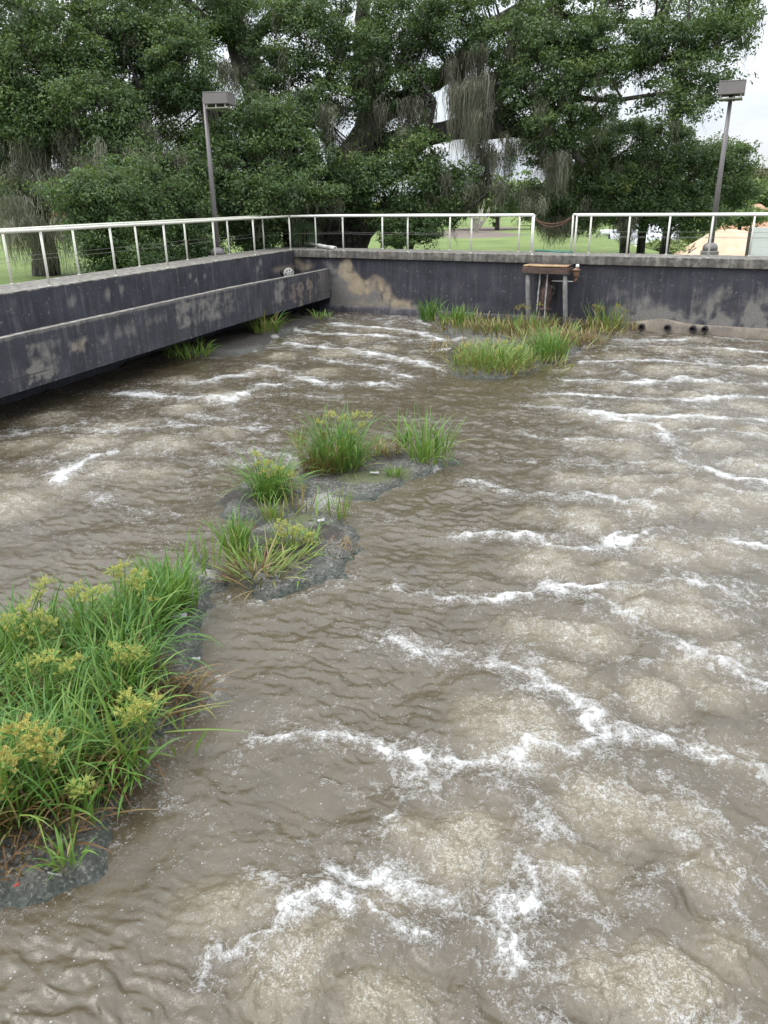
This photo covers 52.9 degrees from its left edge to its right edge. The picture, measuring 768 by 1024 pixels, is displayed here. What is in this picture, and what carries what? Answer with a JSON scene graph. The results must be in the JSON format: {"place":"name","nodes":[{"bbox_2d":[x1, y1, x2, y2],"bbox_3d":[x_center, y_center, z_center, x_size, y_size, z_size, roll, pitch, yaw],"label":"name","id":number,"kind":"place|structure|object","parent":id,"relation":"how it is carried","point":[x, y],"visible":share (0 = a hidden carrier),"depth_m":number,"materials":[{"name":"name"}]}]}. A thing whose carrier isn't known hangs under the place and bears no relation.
{"place":"outdoors","nodes":[
{"label":"outdoors","id":0,"kind":"place"},
{"bbox_2d":[0,201,717,284],"bbox_3d":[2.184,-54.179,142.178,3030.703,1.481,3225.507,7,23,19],"label":"lawn","id":1,"kind":"structure","parent":0,"point":[488,241],"depth_m":43.02,"materials":[{"name":"green plant"}]},
{"bbox_2d":[0,0,208,280],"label":"live oak","id":2,"kind":"object","parent":1,"relation":"on","point":[45,123],"visible":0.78,"depth_m":24.04,"materials":[{"name":"green plant"}]},
{"bbox_2d":[22,150,211,273],"bbox_3d":[-7.507,-8.440,22.759,3.656,4.035,6.632,7,23,19],"label":"evergreen bush","id":3,"kind":"object","parent":1,"relation":"on","point":[96,196],"visible":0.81,"depth_m":21.59,"materials":[{"name":"green plant"}]},
{"bbox_2d":[0,247,302,404],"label":"basin wall","id":4,"kind":"structure","parent":1,"relation":"on","point":[30,305],"depth_m":17.60,"materials":[{"name":"concrete"}]},
{"bbox_2d":[0,215,291,285],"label":"railing","id":5,"kind":"object","parent":4,"relation":"on","point":[41,230],"visible":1,"depth_m":17.49,"materials":[{"name":"white metal"}]},
{"bbox_2d":[165,172,230,259],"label":"evergreen bush","id":6,"kind":"object","parent":1,"relation":"on","point":[205,246],"visible":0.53,"depth_m":24.63,"materials":[{"name":"green plant"}]},
{"bbox_2d":[202,91,235,256],"bbox_3d":[-4.914,-9.530,23.322,1.109,5.504,0.731,3,22,9],"label":"street lamp","id":7,"kind":"object","parent":1,"relation":"on","point":[215,100],"visible":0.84,"depth_m":22.66,"materials":[{"name":"grey metal"}]},
{"bbox_2d":[45,0,400,249],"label":"live oak","id":8,"kind":"object","parent":1,"relation":"on","point":[269,131],"visible":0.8,"depth_m":26.84,"materials":[{"name":"green plant"}]},
{"bbox_2d":[217,198,302,252],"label":"evergreen bush","id":9,"kind":"object","parent":1,"relation":"on","point":[246,244],"visible":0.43,"depth_m":26.94,"materials":[{"name":"green plant"}]},
{"bbox_2d":[286,219,319,247],"bbox_3d":[-2.840,-9.526,27.391,1.276,1.678,0.341,0,22,3],"label":"palmetto","id":10,"kind":"object","parent":1,"relation":"on","point":[310,228],"visible":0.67,"depth_m":27.26,"materials":[{"name":"green plant"}]},
{"bbox_2d":[363,207,452,249],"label":"evergreen bush","id":11,"kind":"object","parent":1,"relation":"on","point":[429,230],"visible":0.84,"depth_m":28.17,"materials":[{"name":"green plant"}]},
{"bbox_2d":[372,191,467,221],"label":"shrub","id":12,"kind":"object","parent":1,"relation":"on","point":[416,209],"depth_m":71.31,"materials":[{"name":"green plant"}]},
{"bbox_2d":[209,159,714,212],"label":"woods","id":13,"kind":"object","parent":1,"relation":"on","point":[524,172],"depth_m":140.96,"materials":[{"name":"green plant"}]},
{"bbox_2d":[435,178,540,229],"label":"evergreen bush","id":14,"kind":"object","parent":1,"relation":"on","point":[496,224],"visible":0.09,"depth_m":61.89,"materials":[{"name":"green plant"}]},
{"bbox_2d":[294,247,767,338],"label":"basin wall","id":15,"kind":"structure","parent":1,"relation":"on","point":[723,295],"depth_m":22.09,"materials":[{"name":"concrete"}]},
{"bbox_2d":[0,268,330,397],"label":"overflow channel","id":16,"kind":"object","parent":15,"relation":"attached to","point":[33,358],"visible":1,"depth_m":15.96,"materials":[{"name":"concrete"}]},
{"bbox_2d":[280,268,293,276],"bbox_3d":[-3.080,-7.501,24.267,0.350,0.350,0.477,-14,25,-29],"label":"pipe flange","id":17,"kind":"object","parent":16,"relation":"in","point":[287,272],"visible":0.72,"depth_m":24.09,"materials":[{"name":"grey metal"}]},
{"bbox_2d":[304,241,336,249],"bbox_3d":[-2.218,-9.153,26.559,0.130,0.160,3.196,-10,24,-21],"label":"plastic pipe","id":18,"kind":"object","parent":15,"relation":"on","point":[330,247],"visible":1,"depth_m":26.14,"materials":[{"name":"white plastic"}]},
{"bbox_2d":[289,213,535,251],"bbox_3d":[0.569,-9.081,25.039,8.986,1.085,0.079,11,25,27],"label":"railing","id":19,"kind":"object","parent":15,"relation":"on","point":[425,214],"visible":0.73,"depth_m":24.44,"materials":[{"name":"white metal"}]},
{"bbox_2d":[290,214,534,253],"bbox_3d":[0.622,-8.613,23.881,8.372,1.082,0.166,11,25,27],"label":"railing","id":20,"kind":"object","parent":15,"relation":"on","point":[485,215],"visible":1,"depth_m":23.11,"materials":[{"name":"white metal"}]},
{"bbox_2d":[538,277,556,310],"bbox_3d":[4.689,-6.262,22.095,0.400,0.900,0.679,15,27,34],"label":"gate valve","id":21,"kind":"object","parent":15,"relation":"attached to","point":[551,289],"visible":0.94,"depth_m":21.90,"materials":[{"name":"metal"}]},
{"bbox_2d":[534,250,572,252],"bbox_3d":[5.032,-7.737,22.948,0.284,0.056,1.253,-17,27,-34],"label":"hose","id":22,"kind":"object","parent":15,"relation":"on","point":[552,251],"visible":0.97,"depth_m":23.00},
{"bbox_2d":[638,323,644,329],"bbox_3d":[7.094,-5.100,21.282,0.167,0.170,0.210,11,25,27],"label":"pipe stub","id":23,"kind":"object","parent":15,"relation":"attached to","point":[642,326],"visible":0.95,"depth_m":21.23,"materials":[{"name":"black metal"}]},
{"bbox_2d":[664,324,670,330],"bbox_3d":[7.692,-5.001,20.959,0.167,0.170,0.210,11,25,27],"label":"pipe stub","id":24,"kind":"object","parent":15,"relation":"attached to","point":[667,327],"visible":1,"depth_m":20.90,"materials":[{"name":"black metal"}]},
{"bbox_2d":[570,213,767,255],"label":"railing","id":25,"kind":"object","parent":15,"relation":"on","point":[751,238],"visible":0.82,"depth_m":21.40,"materials":[{"name":"white metal"}]},
{"bbox_2d":[535,218,570,227],"bbox_3d":[4.934,-8.479,22.610,1.141,0.302,0.050,11,25,27],"label":"chain","id":26,"kind":"object","parent":25,"relation":"hanging from","point":[551,226],"visible":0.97,"depth_m":22.66,"materials":[{"name":"brown metal"}]},
{"bbox_2d":[535,217,570,224],"bbox_3d":[4.932,-8.516,22.596,1.140,0.223,0.050,11,25,27],"label":"chain","id":27,"kind":"object","parent":25,"relation":"hanging from","point":[553,223],"visible":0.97,"depth_m":22.62,"materials":[{"name":"brown metal"}]},
{"bbox_2d":[689,325,695,332],"bbox_3d":[8.255,-4.897,20.660,0.167,0.170,0.210,11,25,27],"label":"pipe stub","id":28,"kind":"object","parent":15,"relation":"attached to","point":[692,328],"visible":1,"depth_m":20.62,"materials":[{"name":"black metal"}]},
{"bbox_2d":[701,326,708,332],"bbox_3d":[8.518,-4.853,20.518,0.167,0.170,0.210,11,25,27],"label":"pipe stub","id":29,"kind":"object","parent":15,"relation":"attached to","point":[704,329],"visible":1,"depth_m":20.46,"materials":[{"name":"black metal"}]},
{"bbox_2d":[317,0,767,248],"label":"live oak","id":30,"kind":"object","parent":1,"relation":"on","point":[475,122],"visible":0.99,"depth_m":27.55,"materials":[{"name":"green plant"}]},
{"bbox_2d":[511,212,598,229],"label":"shrub","id":31,"kind":"object","parent":1,"relation":"on","point":[529,221],"visible":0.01,"depth_m":70.36,"materials":[{"name":"green plant"}]},
{"bbox_2d":[600,229,616,235],"bbox_3d":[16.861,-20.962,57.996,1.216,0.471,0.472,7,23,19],"label":"car","id":32,"kind":"object","parent":1,"relation":"on","point":[605,233],"visible":0.47,"depth_m":57.88,"materials":[{"name":"white metal"}]},
{"bbox_2d":[596,210,639,229],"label":"shrub","id":33,"kind":"object","parent":1,"relation":"on","point":[609,223],"visible":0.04,"depth_m":61.46,"materials":[{"name":"green plant"}]},
{"bbox_2d":[608,233,637,240],"bbox_3d":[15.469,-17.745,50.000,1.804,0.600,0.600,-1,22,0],"label":"car","id":34,"kind":"object","parent":1,"relation":"on","point":[611,236],"visible":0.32,"depth_m":49.74,"materials":[{"name":"white metal"}]},
{"bbox_2d":[515,112,767,253],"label":"live oak","id":35,"kind":"object","parent":1,"relation":"on","point":[612,184],"visible":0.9,"depth_m":31.13,"materials":[{"name":"green plant"}]},
{"bbox_2d":[630,233,677,244],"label":"car","id":36,"kind":"object","parent":1,"relation":"on","point":[650,238],"visible":0.06,"depth_m":49.41,"materials":[{"name":"white metal"}]},
{"bbox_2d":[632,224,678,235],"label":"car","id":37,"kind":"object","parent":1,"relation":"on","point":[649,232],"visible":0.04,"depth_m":51.34,"materials":[{"name":"white metal"}]},
{"bbox_2d":[636,237,693,253],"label":"shrub","id":38,"kind":"object","parent":1,"relation":"on","point":[681,246],"visible":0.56,"depth_m":47.28,"materials":[{"name":"green plant"}]},
{"bbox_2d":[679,216,708,244],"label":"shrub","id":39,"kind":"object","parent":1,"relation":"on","point":[692,239],"visible":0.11,"depth_m":52.58,"materials":[{"name":"green plant"}]},
{"bbox_2d":[674,229,747,255],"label":"sand pile","id":40,"kind":"object","parent":1,"relation":"on","point":[731,242],"visible":0.35,"depth_m":45.71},
{"bbox_2d":[700,79,746,254],"bbox_3d":[9.701,-9.371,22.430,0.690,5.500,0.690,9,24,22],"label":"street lamp","id":41,"kind":"object","parent":1,"relation":"on","point":[729,89],"visible":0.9,"depth_m":21.85,"materials":[{"name":"grey metal"}]},
{"bbox_2d":[701,195,755,226],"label":"shrub","id":42,"kind":"object","parent":1,"relation":"on","point":[742,201],"visible":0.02,"depth_m":79.24,"materials":[{"name":"green plant"}]},
{"bbox_2d":[716,201,767,230],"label":"shrub","id":43,"kind":"object","parent":1,"relation":"on","point":[743,221],"visible":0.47,"depth_m":59.19,"materials":[{"name":"green plant"}]},
{"bbox_2d":[717,204,767,230],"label":"sand pile","id":44,"kind":"object","parent":1,"relation":"on","point":[762,206],"visible":0.09,"depth_m":70.39,"materials":[{"name":"beige sand"}]},
{"bbox_2d":[745,227,767,255],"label":"barrier panel","id":45,"kind":"object","parent":1,"relation":"on","point":[759,247],"visible":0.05,"depth_m":33.24,"materials":[{"name":"white paint"}]},
{"bbox_2d":[745,176,767,206],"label":"shrub","id":46,"kind":"object","parent":1,"relation":"on","point":[763,200],"visible":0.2,"depth_m":93.25,"materials":[{"name":"green plant"}]},
{"bbox_2d":[747,165,767,182],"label":"shrub","id":47,"kind":"object","parent":1,"relation":"on","point":[763,173],"visible":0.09,"depth_m":118.42,"materials":[{"name":"green plant"}]},
{"bbox_2d":[0,309,767,1023],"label":"water","id":48,"kind":"structure","parent":0,"point":[496,751],"depth_m":5.68,"materials":[{"name":"brown liquid"}]},
{"bbox_2d":[0,553,230,909],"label":"sludge mat","id":49,"kind":"object","parent":48,"relation":"on","point":[32,888],"visible":0.24,"depth_m":4.52,"materials":[{"name":"grey soil"}]},
{"bbox_2d":[0,593,63,667],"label":"umbrella sedge","id":50,"kind":"object","parent":49,"relation":"on","point":[16,635],"visible":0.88,"depth_m":5.86,"materials":[{"name":"green plant"}]},
{"bbox_2d":[0,570,72,642],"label":"umbrella sedge","id":51,"kind":"object","parent":49,"relation":"on","point":[41,593],"visible":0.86,"depth_m":6.19,"materials":[{"name":"green plant"}]},
{"bbox_2d":[0,709,80,837],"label":"umbrella sedge","id":52,"kind":"object","parent":49,"relation":"on","point":[3,778],"visible":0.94,"depth_m":4.44,"materials":[{"name":"green plant"}]},
{"bbox_2d":[0,691,85,804],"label":"umbrella sedge","id":53,"kind":"object","parent":49,"relation":"on","point":[42,745],"visible":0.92,"depth_m":4.57,"materials":[{"name":"green plant"}]},
{"bbox_2d":[0,622,107,712],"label":"umbrella sedge","id":54,"kind":"object","parent":49,"relation":"on","point":[54,660],"visible":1,"depth_m":5.42,"materials":[{"name":"green plant"}]},
{"bbox_2d":[47,871,61,876],"bbox_3d":[-1.789,1.964,4.193,0.089,0.018,0.020,2,22,7],"label":"litter scrap","id":55,"kind":"object","parent":49,"relation":"on","point":[57,874],"visible":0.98,"depth_m":4.19,"materials":[{"name":"white plastic"}]},
{"bbox_2d":[24,818,97,883],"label":"grass tuft","id":56,"kind":"object","parent":49,"relation":"on","point":[61,858],"visible":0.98,"depth_m":4.25,"materials":[{"name":"green plant"}]},
{"bbox_2d":[3,728,135,835],"bbox_3d":[-1.894,1.528,4.476,0.802,0.629,0.696,7,23,19],"label":"umbrella sedge","id":57,"kind":"object","parent":49,"relation":"on","point":[82,791],"visible":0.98,"depth_m":4.50,"materials":[{"name":"green plant"}]},
{"bbox_2d":[32,573,122,647],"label":"umbrella sedge","id":58,"kind":"object","parent":49,"relation":"on","point":[94,590],"visible":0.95,"depth_m":6.11,"materials":[{"name":"green plant"}]},
{"bbox_2d":[0,730,156,883],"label":"grass","id":59,"kind":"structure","parent":49,"relation":"on","point":[38,835],"depth_m":4.47,"materials":[{"name":"green plant"}]},
{"bbox_2d":[53,616,163,696],"bbox_3d":[-1.995,1.064,5.627,0.781,0.630,0.794,7,23,19],"label":"umbrella sedge","id":60,"kind":"object","parent":49,"relation":"on","point":[119,657],"visible":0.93,"depth_m":5.58,"materials":[{"name":"green plant"}]},
{"bbox_2d":[0,558,231,846],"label":"grass bed","id":61,"kind":"object","parent":49,"relation":"on","point":[86,700],"visible":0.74,"depth_m":5.54,"materials":[{"name":"green plant"}]},
{"bbox_2d":[43,736,187,820],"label":"overhanging grass","id":62,"kind":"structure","parent":61,"relation":"on","point":[134,776],"depth_m":4.77,"materials":[{"name":"green plant"}]},
{"bbox_2d":[73,673,251,754],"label":"overhanging grass","id":63,"kind":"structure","parent":61,"relation":"on","point":[182,730],"depth_m":5.18,"materials":[{"name":"green plant"}]},
{"bbox_2d":[170,612,186,617],"bbox_3d":[-1.772,0.889,6.668,0.144,0.018,0.072,0,22,3],"label":"litter scrap","id":64,"kind":"object","parent":61,"relation":"on","point":[181,615],"visible":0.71,"depth_m":6.65,"materials":[{"name":"white plastic"}]},
{"bbox_2d":[58,668,182,777],"bbox_3d":[-1.665,1.359,4.880,0.796,0.632,0.648,-3,22,-6],"label":"umbrella sedge","id":65,"kind":"object","parent":49,"relation":"on","point":[138,713],"visible":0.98,"depth_m":4.91,"materials":[{"name":"green plant"}]},
{"bbox_2d":[61,555,179,634],"bbox_3d":[-2.157,0.723,6.267,0.928,0.787,0.672,11,25,28],"label":"umbrella sedge","id":66,"kind":"object","parent":49,"relation":"on","point":[133,579],"visible":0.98,"depth_m":6.24,"materials":[{"name":"green plant"}]},
{"bbox_2d":[102,544,213,625],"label":"tall grass","id":67,"kind":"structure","parent":49,"relation":"on","point":[184,578],"depth_m":6.85,"materials":[{"name":"green plant"}]},
{"bbox_2d":[99,658,239,743],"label":"grass","id":68,"kind":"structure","parent":49,"relation":"on","point":[196,686],"depth_m":5.59,"materials":[{"name":"green plant"}]},
{"bbox_2d":[173,517,234,576],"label":"grass tuft","id":69,"kind":"object","parent":49,"relation":"on","point":[196,554],"visible":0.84,"depth_m":7.73,"materials":[{"name":"green plant"}]},
{"bbox_2d":[120,315,329,367],"bbox_3d":[-3.827,-4.732,21.032,3.050,0.132,9.250,7,23,19],"label":"sludge mat","id":70,"kind":"object","parent":48,"relation":"on","point":[240,341],"visible":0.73,"depth_m":20.22,"materials":[{"name":"grey soil"}]},
{"bbox_2d":[161,336,222,359],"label":"grass tuft","id":71,"kind":"object","parent":70,"relation":"on","point":[196,350],"visible":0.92,"depth_m":18.38,"materials":[{"name":"green plant"}]},
{"bbox_2d":[243,310,293,333],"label":"grass tuft","id":72,"kind":"object","parent":70,"relation":"on","point":[266,324],"visible":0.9,"depth_m":21.50,"materials":[{"name":"green plant"}]},
{"bbox_2d":[308,308,332,319],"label":"grass tuft","id":73,"kind":"object","parent":70,"relation":"on","point":[322,315],"visible":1,"depth_m":24.02,"materials":[{"name":"green plant"}]},
{"bbox_2d":[216,480,308,520],"bbox_3d":[-1.451,-0.152,9.605,1.425,0.131,1.575,7,23,19],"label":"sludge mat","id":74,"kind":"object","parent":48,"relation":"on","point":[232,497],"visible":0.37,"depth_m":9.35,"materials":[{"name":"grey soil"}]},
{"bbox_2d":[212,437,329,503],"bbox_3d":[-1.329,-0.493,9.417,1.582,0.743,1.586,7,23,19],"label":"umbrella sedge","id":75,"kind":"object","parent":74,"relation":"on","point":[268,484],"visible":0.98,"depth_m":9.42,"materials":[{"name":"green plant"}]},
{"bbox_2d":[242,479,318,522],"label":"grass tuft","id":76,"kind":"object","parent":74,"relation":"on","point":[272,513],"visible":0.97,"depth_m":8.92,"materials":[{"name":"green plant"}]},
{"bbox_2d":[232,511,362,601],"bbox_3d":[-0.920,0.392,8.237,1.571,0.132,2.356,-4,22,-9],"label":"sludge mat","id":77,"kind":"object","parent":48,"relation":"on","point":[321,569],"visible":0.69,"depth_m":7.95,"materials":[{"name":"grey soil"}]},
{"bbox_2d":[200,504,271,565],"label":"tall grass","id":78,"kind":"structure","parent":77,"relation":"on","point":[240,536],"depth_m":7.98,"materials":[{"name":"green plant"}]},
{"bbox_2d":[204,528,330,600],"bbox_3d":[-1.157,0.441,7.579,1.478,0.399,1.064,-9,23,-19],"label":"grass clump","id":79,"kind":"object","parent":77,"relation":"on","point":[257,560],"depth_m":7.65,"materials":[{"name":"green plant"}]},
{"bbox_2d":[252,485,348,554],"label":"umbrella sedge","id":80,"kind":"object","parent":77,"relation":"on","point":[298,532],"visible":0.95,"depth_m":8.14,"materials":[{"name":"green plant"}]},
{"bbox_2d":[298,530,362,559],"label":"dead grass","id":81,"kind":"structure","parent":77,"relation":"on","point":[345,544],"depth_m":8.20,"materials":[{"name":"brown plant"}]},
{"bbox_2d":[318,484,354,521],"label":"grass tuft","id":82,"kind":"object","parent":77,"relation":"on","point":[338,511],"visible":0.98,"depth_m":8.89,"materials":[{"name":"green plant"}]},
{"bbox_2d":[282,422,312,450],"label":"dry stalks","id":83,"kind":"object","parent":48,"relation":"on","point":[300,438],"visible":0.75,"depth_m":11.51,"materials":[{"name":"beige plant"}]},
{"bbox_2d":[298,450,460,510],"bbox_3d":[-0.354,-0.548,10.548,1.916,0.131,2.957,20,30,41],"label":"sludge mat","id":84,"kind":"object","parent":48,"relation":"on","point":[366,485],"visible":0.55,"depth_m":10.18,"materials":[{"name":"grey soil"}]},
{"bbox_2d":[276,401,405,477],"bbox_3d":[-0.566,-1.032,10.553,2.014,1.006,1.939,7,23,19],"label":"umbrella sedge","id":85,"kind":"object","parent":84,"relation":"on","point":[325,457],"visible":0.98,"depth_m":10.44,"materials":[{"name":"green plant"}]},
{"bbox_2d":[352,432,408,458],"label":"dead grass","id":86,"kind":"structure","parent":84,"relation":"on","point":[384,448],"depth_m":11.12,"materials":[{"name":"brown plant"}]},
{"bbox_2d":[381,461,409,477],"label":"grass tuft","id":87,"kind":"object","parent":84,"relation":"on","point":[398,471],"visible":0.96,"depth_m":10.21,"materials":[{"name":"green plant"}]},
{"bbox_2d":[371,400,480,466],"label":"tall grass","id":88,"kind":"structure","parent":84,"relation":"on","point":[423,451],"depth_m":10.87,"materials":[{"name":"green plant"}]},
{"bbox_2d":[417,315,620,379],"bbox_3d":[3.611,-5.449,22.546,6.850,0.137,14.700,7,23,19],"label":"sludge mat","id":89,"kind":"object","parent":48,"relation":"on","point":[456,336],"visible":0.12,"depth_m":19.71,"materials":[{"name":"grey soil"}]},
{"bbox_2d":[441,334,551,377],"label":"umbrella sedge","id":90,"kind":"object","parent":89,"relation":"on","point":[508,356],"visible":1,"depth_m":16.66,"materials":[{"name":"green plant"}]},
{"bbox_2d":[419,310,630,373],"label":"straw grass","id":91,"kind":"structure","parent":89,"relation":"on","point":[488,324],"depth_m":20.13,"materials":[{"name":"green plant"}]},
{"bbox_2d":[494,301,571,331],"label":"umbrella sedge","id":92,"kind":"object","parent":89,"relation":"on","point":[534,320],"visible":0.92,"depth_m":21.28,"materials":[{"name":"green plant"}]},
{"bbox_2d":[522,263,573,326],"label":"valve platform","id":93,"kind":"structure","parent":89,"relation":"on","point":[564,270],"depth_m":21.58,"materials":[{"name":"metal"}]},
{"bbox_2d":[552,264,580,281],"bbox_3d":[5.044,-6.620,21.427,0.782,0.494,0.231,7,23,19],"label":"air valve","id":94,"kind":"object","parent":93,"relation":"attached to","point":[576,271],"visible":1,"depth_m":21.27,"materials":[{"name":"brown metal"}]},
{"bbox_2d":[524,322,583,361],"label":"tall grass","id":95,"kind":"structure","parent":89,"relation":"on","point":[548,347],"depth_m":17.30,"materials":[{"name":"green plant"}]},
{"bbox_2d":[536,330,611,347],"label":"dead grass","id":96,"kind":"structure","parent":89,"relation":"on","point":[590,338],"depth_m":19.13,"materials":[{"name":"brown plant"}]},
{"bbox_2d":[576,298,641,333],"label":"umbrella sedge","id":97,"kind":"object","parent":89,"relation":"on","point":[607,323],"visible":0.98,"depth_m":21.12,"materials":[{"name":"green plant"}]},
{"bbox_2d":[0,0,767,200],"label":"sky","id":98,"kind":"structure","parent":0,"point":[749,116],"materials":[{"name":"white"}]},
{"bbox_2d":[413,296,446,320],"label":"tall grass","id":99,"kind":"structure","parent":0,"point":[427,311],"depth_m":23.11,"materials":[{"name":"green plant"}]},
{"bbox_2d":[428,302,486,327],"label":"tall grass","id":100,"kind":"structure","parent":0,"point":[454,314],"depth_m":22.32,"materials":[{"name":"green plant"}]},
{"bbox_2d":[467,201,489,231],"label":"bare shrub","id":101,"kind":"object","parent":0,"point":[477,225],"visible":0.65,"depth_m":58.10,"materials":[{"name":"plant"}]}
]}

